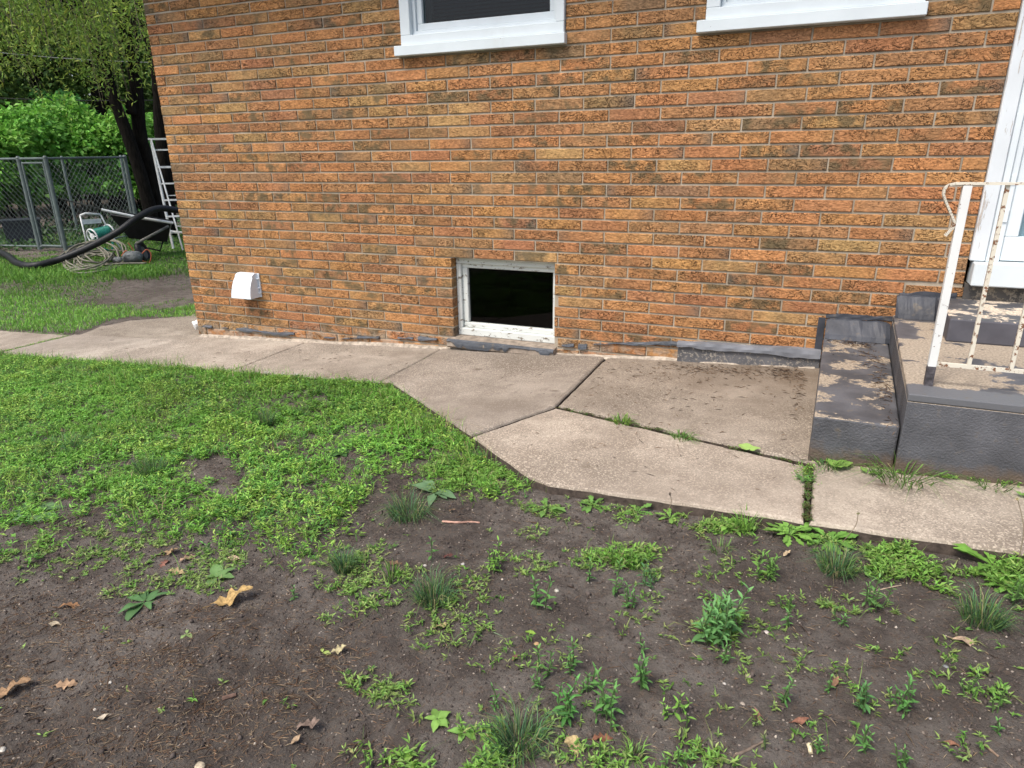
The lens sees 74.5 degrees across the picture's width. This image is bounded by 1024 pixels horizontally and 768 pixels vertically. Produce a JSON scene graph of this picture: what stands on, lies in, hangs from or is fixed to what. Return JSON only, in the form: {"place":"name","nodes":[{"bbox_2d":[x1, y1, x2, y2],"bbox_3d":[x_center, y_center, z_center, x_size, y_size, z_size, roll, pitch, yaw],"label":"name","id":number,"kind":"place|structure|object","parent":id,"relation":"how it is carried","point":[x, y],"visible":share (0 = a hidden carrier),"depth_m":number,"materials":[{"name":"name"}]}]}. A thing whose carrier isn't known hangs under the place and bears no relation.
{"place":"outdoors","nodes":[
{"label":"outdoors","id":0,"kind":"place"},
{"bbox_2d":[0,233,195,334],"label":"grass","id":1,"kind":"structure","parent":0,"point":[60,271],"depth_m":8.95,"materials":[{"name":"plant"}]},
{"bbox_2d":[0,347,543,581],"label":"grass","id":2,"kind":"structure","parent":0,"point":[268,383],"depth_m":3.29,"materials":[{"name":"plant"}]},
{"bbox_2d":[0,195,1023,767],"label":"ground","id":3,"kind":"structure","parent":0,"point":[152,291],"depth_m":1.82,"materials":[{"name":"soil"}]},
{"bbox_2d":[0,676,30,697],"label":"fallen leaf","id":4,"kind":"object","parent":3,"relation":"on","point":[11,685],"visible":1,"depth_m":1.72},
{"bbox_2d":[0,217,42,244],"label":"plastic bin","id":5,"kind":"object","parent":3,"relation":"on","point":[14,223],"visible":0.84,"depth_m":13.19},
{"bbox_2d":[0,2,54,214],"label":"background tree","id":6,"kind":"object","parent":3,"relation":"on","point":[14,85],"visible":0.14,"depth_m":19.52,"materials":[{"name":"green plant"}]},
{"bbox_2d":[0,119,64,218],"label":"leafy shrub","id":7,"kind":"object","parent":3,"relation":"on","point":[14,143],"visible":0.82,"depth_m":14.92,"materials":[{"name":"green plant"}]},
{"bbox_2d":[9,502,66,522],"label":"broadleaf weed","id":8,"kind":"object","parent":3,"relation":"on","point":[50,505],"visible":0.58,"depth_m":2.74,"materials":[{"name":"green plant"}]},
{"bbox_2d":[13,428,101,455],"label":"grass tuft","id":9,"kind":"object","parent":3,"relation":"on","point":[63,445],"visible":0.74,"depth_m":3.34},
{"bbox_2d":[0,100,118,225],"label":"leafy shrub","id":10,"kind":"object","parent":3,"relation":"on","point":[44,126],"visible":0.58,"depth_m":16.04,"materials":[{"name":"green plant"}]},
{"bbox_2d":[50,678,77,689],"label":"fallen leaf","id":11,"kind":"object","parent":3,"relation":"on","point":[66,682],"visible":1,"depth_m":1.74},
{"bbox_2d":[27,85,102,212],"bbox_3d":[-12.548,-6.708,19.388,2.153,3.552,1.973,-8,20,-19],"label":"leafy shrub","id":12,"kind":"object","parent":3,"relation":"on","point":[61,91],"visible":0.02,"depth_m":18.92,"materials":[{"name":"green plant"}]},
{"bbox_2d":[0,155,136,250],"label":"fence","id":13,"kind":"object","parent":3,"relation":"on","point":[26,193],"visible":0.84,"depth_m":12.27,"materials":[{"name":"metal"}]},
{"bbox_2d":[0,0,137,208],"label":"background tree","id":14,"kind":"object","parent":3,"relation":"on","point":[19,83],"visible":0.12,"depth_m":21.14,"materials":[{"name":"green plant"}]},
{"bbox_2d":[0,0,152,209],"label":"background tree","id":15,"kind":"object","parent":3,"relation":"on","point":[99,108],"visible":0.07,"depth_m":20.44,"materials":[{"name":"green plant"}]},
{"bbox_2d":[0,0,152,200],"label":"woods","id":16,"kind":"object","parent":3,"relation":"on","point":[10,59],"depth_m":25.96,"materials":[{"name":"green plant"}]},
{"bbox_2d":[0,0,176,234],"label":"shade tree","id":17,"kind":"object","parent":3,"relation":"on","point":[134,137],"visible":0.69,"depth_m":10.72,"materials":[{"name":"green plant"}]},
{"bbox_2d":[25,90,151,221],"bbox_3d":[-10.494,-5.691,16.947,2.792,3.173,2.264,7,21,22],"label":"leafy shrub","id":18,"kind":"object","parent":3,"relation":"on","point":[88,119],"visible":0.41,"depth_m":16.68,"materials":[{"name":"green plant"}]},
{"bbox_2d":[0,205,178,268],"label":"drain pipe","id":19,"kind":"object","parent":3,"relation":"on","point":[111,235],"visible":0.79,"depth_m":10.49,"materials":[{"name":"plastic"}]},
{"bbox_2d":[0,203,182,250],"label":"undergrowth","id":20,"kind":"object","parent":3,"relation":"on","point":[76,241],"visible":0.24,"depth_m":14.48,"materials":[{"name":"green plant"}]},
{"bbox_2d":[19,0,175,203],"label":"background tree","id":21,"kind":"object","parent":3,"relation":"on","point":[78,83],"visible":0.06,"depth_m":20.94,"materials":[{"name":"green plant"}]},
{"bbox_2d":[79,212,121,250],"bbox_3d":[-7.363,-2.728,12.070,0.354,0.696,0.456,7,21,22],"label":"hose cart","id":22,"kind":"object","parent":3,"relation":"on","point":[97,233],"visible":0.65,"depth_m":11.99,"materials":[{"name":"white metal"}]},
{"bbox_2d":[59,239,146,273],"bbox_3d":[-6.695,-2.099,10.858,1.099,0.245,2.789,-14,23,-34],"label":"garden hose","id":23,"kind":"object","parent":3,"relation":"on","point":[105,254],"visible":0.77,"depth_m":10.59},
{"bbox_2d":[121,251,142,262],"bbox_3d":[-5.958,-1.988,10.586,0.296,0.208,0.262,7,21,22],"label":"cloth bag","id":24,"kind":"object","parent":3,"relation":"on","point":[131,256],"visible":0.89,"depth_m":10.50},
{"bbox_2d":[90,112,175,211],"bbox_3d":[-9.832,-5.836,17.915,2.435,2.796,2.352,-12,22,-30],"label":"leafy shrub","id":25,"kind":"object","parent":3,"relation":"on","point":[111,150],"visible":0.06,"depth_m":16.91,"materials":[{"name":"green plant"}]},
{"bbox_2d":[111,212,171,261],"bbox_3d":[-6.121,-2.450,11.238,0.835,0.814,1.051,-8,20,-21],"label":"wheelbarrow","id":26,"kind":"object","parent":3,"relation":"on","point":[142,229],"visible":0.73,"depth_m":11.11,"materials":[{"name":"black metal"}]},
{"bbox_2d":[101,208,172,223],"bbox_3d":[-6.057,-2.715,10.911,0.999,0.303,0.050,-11,21,-27],"label":"pole","id":27,"kind":"object","parent":26,"relation":"on","point":[130,215],"visible":0.81,"depth_m":10.85,"materials":[{"name":"white metal"}]},
{"bbox_2d":[109,445,176,479],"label":"grass tuft","id":28,"kind":"object","parent":3,"relation":"on","point":[146,467],"visible":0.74,"depth_m":3.00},
{"bbox_2d":[118,589,170,620],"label":"broadleaf weed","id":29,"kind":"object","parent":3,"relation":"on","point":[130,612],"visible":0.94,"depth_m":2.06,"materials":[{"name":"green plant"}]},
{"bbox_2d":[145,113,177,205],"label":"leafy shrub","id":30,"kind":"object","parent":3,"relation":"on","point":[149,120],"visible":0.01,"depth_m":17.30,"materials":[{"name":"green plant"}]},
{"bbox_2d":[148,138,183,249],"bbox_3d":[-5.890,-3.367,11.970,0.931,1.898,0.445,13,23,34],"label":"stepladder","id":31,"kind":"object","parent":3,"relation":"on","point":[155,158],"visible":0.48,"depth_m":11.92,"materials":[{"name":"white metal"}]},
{"bbox_2d":[206,564,235,583],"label":"broadleaf weed","id":32,"kind":"object","parent":3,"relation":"on","point":[215,569],"visible":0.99,"depth_m":2.17,"materials":[{"name":"green plant"}]},
{"bbox_2d":[203,584,252,607],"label":"fallen leaf","id":33,"kind":"object","parent":3,"relation":"on","point":[229,599],"visible":1,"depth_m":2.04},
{"bbox_2d":[246,406,279,427],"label":"grass tuft","id":34,"kind":"object","parent":3,"relation":"on","point":[267,419],"visible":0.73,"depth_m":3.49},
{"bbox_2d":[288,717,319,729],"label":"fallen leaf","id":35,"kind":"object","parent":3,"relation":"on","point":[312,723],"visible":1,"depth_m":1.55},
{"bbox_2d":[331,446,349,456],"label":"broadleaf weed","id":36,"kind":"object","parent":3,"relation":"on","point":[336,452],"visible":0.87,"depth_m":3.07,"materials":[{"name":"green plant"}]},
{"bbox_2d":[319,540,362,574],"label":"grass tuft","id":37,"kind":"object","parent":3,"relation":"on","point":[339,564],"visible":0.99,"depth_m":2.17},
{"bbox_2d":[360,748,388,767],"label":"leafy weed","id":38,"kind":"object","parent":3,"relation":"on","point":[381,758],"visible":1,"depth_m":1.45,"materials":[{"name":"green plant"}]},
{"bbox_2d":[374,559,404,583],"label":"grass tuft","id":39,"kind":"object","parent":3,"relation":"on","point":[390,575],"visible":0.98,"depth_m":2.10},
{"bbox_2d":[365,484,450,528],"bbox_3d":[-0.364,0.439,2.458,0.375,0.114,0.371,-8,20,-21],"label":"grass tuft","id":40,"kind":"object","parent":3,"relation":"on","point":[416,513],"visible":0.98,"depth_m":2.46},
{"bbox_2d":[377,562,475,617],"bbox_3d":[-0.245,0.595,1.979,0.291,0.103,0.315,-7,20,-18],"label":"grass tuft","id":41,"kind":"object","parent":3,"relation":"on","point":[432,591],"visible":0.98,"depth_m":1.98,"materials":[{"name":"plant"}]},
{"bbox_2d":[412,480,455,506],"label":"broadleaf weed","id":42,"kind":"object","parent":3,"relation":"on","point":[424,484],"visible":0.92,"depth_m":2.64,"materials":[{"name":"green plant"}]},
{"bbox_2d":[425,709,450,732],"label":"broadleaf weed","id":43,"kind":"object","parent":3,"relation":"on","point":[441,716],"visible":1,"depth_m":1.55,"materials":[{"name":"green plant"}]},
{"bbox_2d":[447,725,476,743],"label":"broadleaf weed","id":44,"kind":"object","parent":3,"relation":"on","point":[462,736],"visible":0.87,"depth_m":1.51,"materials":[{"name":"green plant"}]},
{"bbox_2d":[485,535,503,573],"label":"leafy weed","id":45,"kind":"object","parent":3,"relation":"on","point":[494,561],"visible":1,"depth_m":2.09,"materials":[{"name":"green plant"}]},
{"bbox_2d":[0,394,1023,767],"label":"ground cover","id":46,"kind":"object","parent":3,"relation":"on","point":[914,562],"visible":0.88,"depth_m":1.98,"materials":[{"name":"green plant"}]},
{"bbox_2d":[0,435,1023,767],"bbox_3d":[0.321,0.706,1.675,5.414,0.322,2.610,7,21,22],"label":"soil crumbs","id":47,"kind":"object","parent":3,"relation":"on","point":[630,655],"visible":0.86,"depth_m":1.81,"materials":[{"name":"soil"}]},
{"bbox_2d":[455,684,577,767],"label":"grass tuft","id":48,"kind":"object","parent":3,"relation":"on","point":[503,736],"visible":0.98,"depth_m":1.47,"materials":[{"name":"plant"}]},
{"bbox_2d":[530,575,555,609],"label":"leafy weed","id":49,"kind":"object","parent":3,"relation":"on","point":[535,602],"visible":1,"depth_m":1.90,"materials":[{"name":"green plant"}]},
{"bbox_2d":[530,643,556,678],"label":"leafy weed","id":50,"kind":"object","parent":3,"relation":"on","point":[542,665],"visible":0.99,"depth_m":1.66,"materials":[{"name":"green plant"}]},
{"bbox_2d":[528,498,565,516],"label":"broadleaf weed","id":51,"kind":"object","parent":3,"relation":"on","point":[559,509],"visible":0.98,"depth_m":2.46,"materials":[{"name":"green plant"}]},
{"bbox_2d":[552,674,581,726],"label":"leafy weed","id":52,"kind":"object","parent":3,"relation":"on","point":[569,702],"visible":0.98,"depth_m":1.52,"materials":[{"name":"green plant"}]},
{"bbox_2d":[564,733,579,756],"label":"fallen leaf","id":53,"kind":"object","parent":3,"relation":"on","point":[570,740],"visible":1,"depth_m":1.47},
{"bbox_2d":[565,636,582,675],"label":"leafy weed","id":54,"kind":"object","parent":3,"relation":"on","point":[570,662],"visible":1,"depth_m":1.67,"materials":[{"name":"green plant"}]},
{"bbox_2d":[143,0,1023,368],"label":"brick house","id":55,"kind":"structure","parent":3,"relation":"on","point":[747,182],"depth_m":3.95,"materials":[{"name":"brick"}]},
{"bbox_2d":[394,0,566,56],"bbox_3d":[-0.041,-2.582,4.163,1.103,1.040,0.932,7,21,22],"label":"window","id":56,"kind":"structure","parent":55,"relation":"in","point":[427,27],"depth_m":3.97,"materials":[{"name":"white plastic"}]},
{"bbox_2d":[446,258,556,355],"bbox_3d":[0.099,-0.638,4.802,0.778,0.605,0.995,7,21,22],"label":"basement window","id":57,"kind":"structure","parent":55,"relation":"in","point":[504,306],"depth_m":4.50,"materials":[{"name":"white paint"}]},
{"bbox_2d":[696,0,928,33],"bbox_3d":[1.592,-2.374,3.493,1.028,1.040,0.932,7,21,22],"label":"window","id":58,"kind":"structure","parent":55,"relation":"in","point":[721,15],"depth_m":3.27,"materials":[{"name":"white plastic"}]},
{"bbox_2d":[999,150,1023,260],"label":"door","id":59,"kind":"structure","parent":55,"relation":"in","point":[1012,249],"depth_m":3.22,"materials":[{"name":"white plastic"}]},
{"bbox_2d":[580,661,599,693],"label":"leafy weed","id":60,"kind":"object","parent":3,"relation":"on","point":[587,678],"visible":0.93,"depth_m":1.61,"materials":[{"name":"green plant"}]},
{"bbox_2d":[577,737,605,767],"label":"leafy weed","id":61,"kind":"object","parent":3,"relation":"on","point":[599,762],"visible":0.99,"depth_m":1.41,"materials":[{"name":"green plant"}]},
{"bbox_2d":[578,495,605,512],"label":"broadleaf weed","id":62,"kind":"object","parent":3,"relation":"on","point":[587,509],"visible":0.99,"depth_m":2.49,"materials":[{"name":"green plant"}]},
{"bbox_2d":[587,732,612,741],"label":"fallen leaf","id":63,"kind":"object","parent":3,"relation":"on","point":[599,736],"visible":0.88,"depth_m":1.49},
{"bbox_2d":[590,667,623,731],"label":"leafy weed","id":64,"kind":"object","parent":3,"relation":"on","point":[603,699],"visible":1,"depth_m":1.52,"materials":[{"name":"green plant"}]},
{"bbox_2d":[591,544,633,567],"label":"grass tuft","id":65,"kind":"object","parent":3,"relation":"on","point":[612,562],"visible":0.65,"depth_m":2.11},
{"bbox_2d":[608,558,623,596],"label":"leafy weed","id":66,"kind":"object","parent":3,"relation":"on","point":[614,588],"visible":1,"depth_m":1.94,"materials":[{"name":"green plant"}]},
{"bbox_2d":[619,581,638,608],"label":"leafy weed","id":67,"kind":"object","parent":3,"relation":"on","point":[627,603],"visible":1,"depth_m":1.88,"materials":[{"name":"green plant"}]},
{"bbox_2d":[616,549,648,569],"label":"grass tuft","id":68,"kind":"object","parent":3,"relation":"on","point":[630,565],"visible":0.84,"depth_m":2.08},
{"bbox_2d":[612,733,660,767],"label":"grass tuft","id":69,"kind":"object","parent":3,"relation":"on","point":[641,753],"visible":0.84,"depth_m":1.44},
{"bbox_2d":[623,503,652,515],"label":"broadleaf weed","id":70,"kind":"object","parent":3,"relation":"on","point":[646,505],"visible":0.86,"depth_m":2.42,"materials":[{"name":"green plant"}]},
{"bbox_2d":[630,652,652,689],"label":"leafy weed","id":71,"kind":"object","parent":3,"relation":"on","point":[642,678],"visible":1,"depth_m":1.59,"materials":[{"name":"green plant"}]},
{"bbox_2d":[636,557,658,588],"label":"leafy weed","id":72,"kind":"object","parent":3,"relation":"on","point":[650,580],"visible":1,"depth_m":1.98,"materials":[{"name":"green plant"}]},
{"bbox_2d":[655,508,682,523],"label":"broadleaf weed","id":73,"kind":"object","parent":3,"relation":"on","point":[669,515],"visible":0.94,"depth_m":2.38,"materials":[{"name":"green plant"}]},
{"bbox_2d":[660,692,696,728],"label":"leafy weed","id":74,"kind":"object","parent":3,"relation":"on","point":[676,706],"visible":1,"depth_m":1.52,"materials":[{"name":"green plant"}]},
{"bbox_2d":[660,746,698,767],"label":"leafy weed","id":75,"kind":"object","parent":3,"relation":"on","point":[679,758],"visible":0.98,"depth_m":1.41,"materials":[{"name":"green plant"}]},
{"bbox_2d":[703,535,740,554],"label":"grass tuft","id":76,"kind":"object","parent":3,"relation":"on","point":[720,543],"visible":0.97,"depth_m":2.15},
{"bbox_2d":[691,582,753,646],"bbox_3d":[0.538,0.596,1.749,0.159,0.166,0.110,-17,25,-39],"label":"leafy weed","id":77,"kind":"object","parent":3,"relation":"on","point":[716,626],"visible":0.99,"depth_m":1.75,"materials":[{"name":"green plant"}]},
{"bbox_2d":[719,641,733,663],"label":"leafy weed","id":78,"kind":"object","parent":3,"relation":"on","point":[724,658],"visible":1,"depth_m":1.68,"materials":[{"name":"green plant"}]},
{"bbox_2d":[709,516,748,536],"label":"broadleaf weed","id":79,"kind":"object","parent":3,"relation":"on","point":[723,528],"visible":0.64,"depth_m":2.26,"materials":[{"name":"green plant"}]},
{"bbox_2d":[727,505,768,533],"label":"grass tuft","id":80,"kind":"object","parent":3,"relation":"on","point":[744,523],"visible":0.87,"depth_m":2.26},
{"bbox_2d":[751,550,781,581],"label":"leafy weed","id":81,"kind":"object","parent":3,"relation":"on","point":[770,570],"visible":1,"depth_m":1.98,"materials":[{"name":"green plant"}]},
{"bbox_2d":[776,676,794,707],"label":"leafy weed","id":82,"kind":"object","parent":3,"relation":"on","point":[787,689],"visible":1,"depth_m":1.53,"materials":[{"name":"green plant"}]},
{"bbox_2d":[763,521,812,546],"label":"broadleaf weed","id":83,"kind":"object","parent":3,"relation":"on","point":[786,540],"visible":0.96,"depth_m":2.21,"materials":[{"name":"green plant"}]},
{"bbox_2d":[802,525,857,553],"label":"broadleaf weed","id":84,"kind":"object","parent":3,"relation":"on","point":[840,534],"visible":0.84,"depth_m":2.17,"materials":[{"name":"green plant"}]},
{"bbox_2d":[799,538,878,585],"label":"grass tuft","id":85,"kind":"object","parent":3,"relation":"on","point":[844,563],"visible":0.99,"depth_m":2.02,"materials":[{"name":"plant"}]},
{"bbox_2d":[832,606,850,626],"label":"leafy weed","id":86,"kind":"object","parent":3,"relation":"on","point":[844,621],"visible":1,"depth_m":1.77,"materials":[{"name":"green plant"}]},
{"bbox_2d":[852,679,875,713],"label":"leafy weed","id":87,"kind":"object","parent":3,"relation":"on","point":[863,697],"visible":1,"depth_m":1.49,"materials":[{"name":"green plant"}]},
{"bbox_2d":[855,724,874,753],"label":"leafy weed","id":88,"kind":"object","parent":3,"relation":"on","point":[863,743],"visible":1,"depth_m":1.39,"materials":[{"name":"green plant"}]},
{"bbox_2d":[860,573,896,611],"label":"leafy weed","id":89,"kind":"object","parent":3,"relation":"on","point":[872,600],"visible":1,"depth_m":1.82,"materials":[{"name":"green plant"}]},
{"bbox_2d":[890,744,912,767],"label":"leafy weed","id":90,"kind":"object","parent":3,"relation":"on","point":[904,758],"visible":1,"depth_m":1.36,"materials":[{"name":"green plant"}]},
{"bbox_2d":[886,671,917,718],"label":"leafy weed","id":91,"kind":"object","parent":3,"relation":"on","point":[904,703],"visible":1,"depth_m":1.48,"materials":[{"name":"green plant"}]},
{"bbox_2d":[808,295,1023,485],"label":"concrete steps","id":92,"kind":"structure","parent":3,"relation":"on","point":[965,422],"depth_m":2.59,"materials":[{"name":"grey paint"}]},
{"bbox_2d":[923,182,1023,385],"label":"iron railing","id":93,"kind":"object","parent":92,"relation":"on","point":[958,225],"visible":1,"depth_m":2.34,"materials":[{"name":"metal"}]},
{"bbox_2d":[931,576,1023,636],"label":"grass tuft","id":94,"kind":"object","parent":3,"relation":"on","point":[993,619],"visible":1,"depth_m":1.73,"materials":[{"name":"plant"}]},
{"bbox_2d":[957,667,1010,712],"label":"leafy weed","id":95,"kind":"object","parent":3,"relation":"on","point":[975,680],"visible":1,"depth_m":1.50,"materials":[{"name":"green plant"}]},
{"bbox_2d":[953,543,1023,583],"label":"broadleaf weed","id":96,"kind":"object","parent":3,"relation":"on","point":[963,547],"visible":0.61,"depth_m":2.00,"materials":[{"name":"green plant"}]},
{"bbox_2d":[980,563,1023,593],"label":"broadleaf weed","id":97,"kind":"object","parent":3,"relation":"on","point":[994,584],"visible":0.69,"depth_m":1.90,"materials":[{"name":"green plant"}]},
{"bbox_2d":[1004,572,1023,604],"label":"leafy weed","id":98,"kind":"object","parent":3,"relation":"on","point":[1017,596],"visible":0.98,"depth_m":1.82,"materials":[{"name":"green plant"}]},
{"bbox_2d":[0,314,1023,561],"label":"path","id":99,"kind":"structure","parent":0,"point":[510,412],"depth_m":3.11,"materials":[{"name":"concrete"}]},
{"bbox_2d":[3,335,1020,521],"bbox_3d":[-0.939,-0.043,4.144,7.209,0.416,1.264,11,22,31],"label":"joint moss","id":100,"kind":"object","parent":99,"relation":"on","point":[807,495],"visible":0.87,"depth_m":2.56,"materials":[{"name":"green plant"}]},
{"bbox_2d":[126,340,898,489],"bbox_3d":[-0.808,-0.060,3.886,5.270,0.461,1.823,7,21,22],"label":"twig debris","id":101,"kind":"object","parent":99,"relation":"on","point":[801,374],"visible":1,"depth_m":3.54,"materials":[{"name":"wood"}]},
{"bbox_2d":[608,412,641,425],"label":"grass tuft","id":102,"kind":"object","parent":99,"relation":"on","point":[617,420],"visible":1,"depth_m":3.15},
{"bbox_2d":[664,429,702,442],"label":"grass tuft","id":103,"kind":"object","parent":99,"relation":"on","point":[679,436],"visible":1,"depth_m":2.94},
{"bbox_2d":[798,448,860,477],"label":"grass tuft","id":104,"kind":"object","parent":99,"relation":"on","point":[827,463],"visible":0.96,"depth_m":2.57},
{"bbox_2d":[826,458,852,467],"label":"broadleaf weed","id":105,"kind":"object","parent":99,"relation":"on","point":[839,466],"visible":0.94,"depth_m":2.58,"materials":[{"name":"green plant"}]},
{"bbox_2d":[842,451,1000,507],"bbox_3d":[1.475,0.298,2.459,0.577,0.092,0.606,7,21,22],"label":"grass tuft","id":106,"kind":"object","parent":99,"relation":"on","point":[881,472],"visible":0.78,"depth_m":2.42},
{"bbox_2d":[967,475,1021,494],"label":"grass tuft","id":107,"kind":"object","parent":99,"relation":"on","point":[985,486],"visible":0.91,"depth_m":2.35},
{"bbox_2d":[0,424,1023,767],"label":"straw litter","id":108,"kind":"object","parent":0,"point":[100,642],"visible":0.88,"depth_m":1.73,"materials":[{"name":"plant"}]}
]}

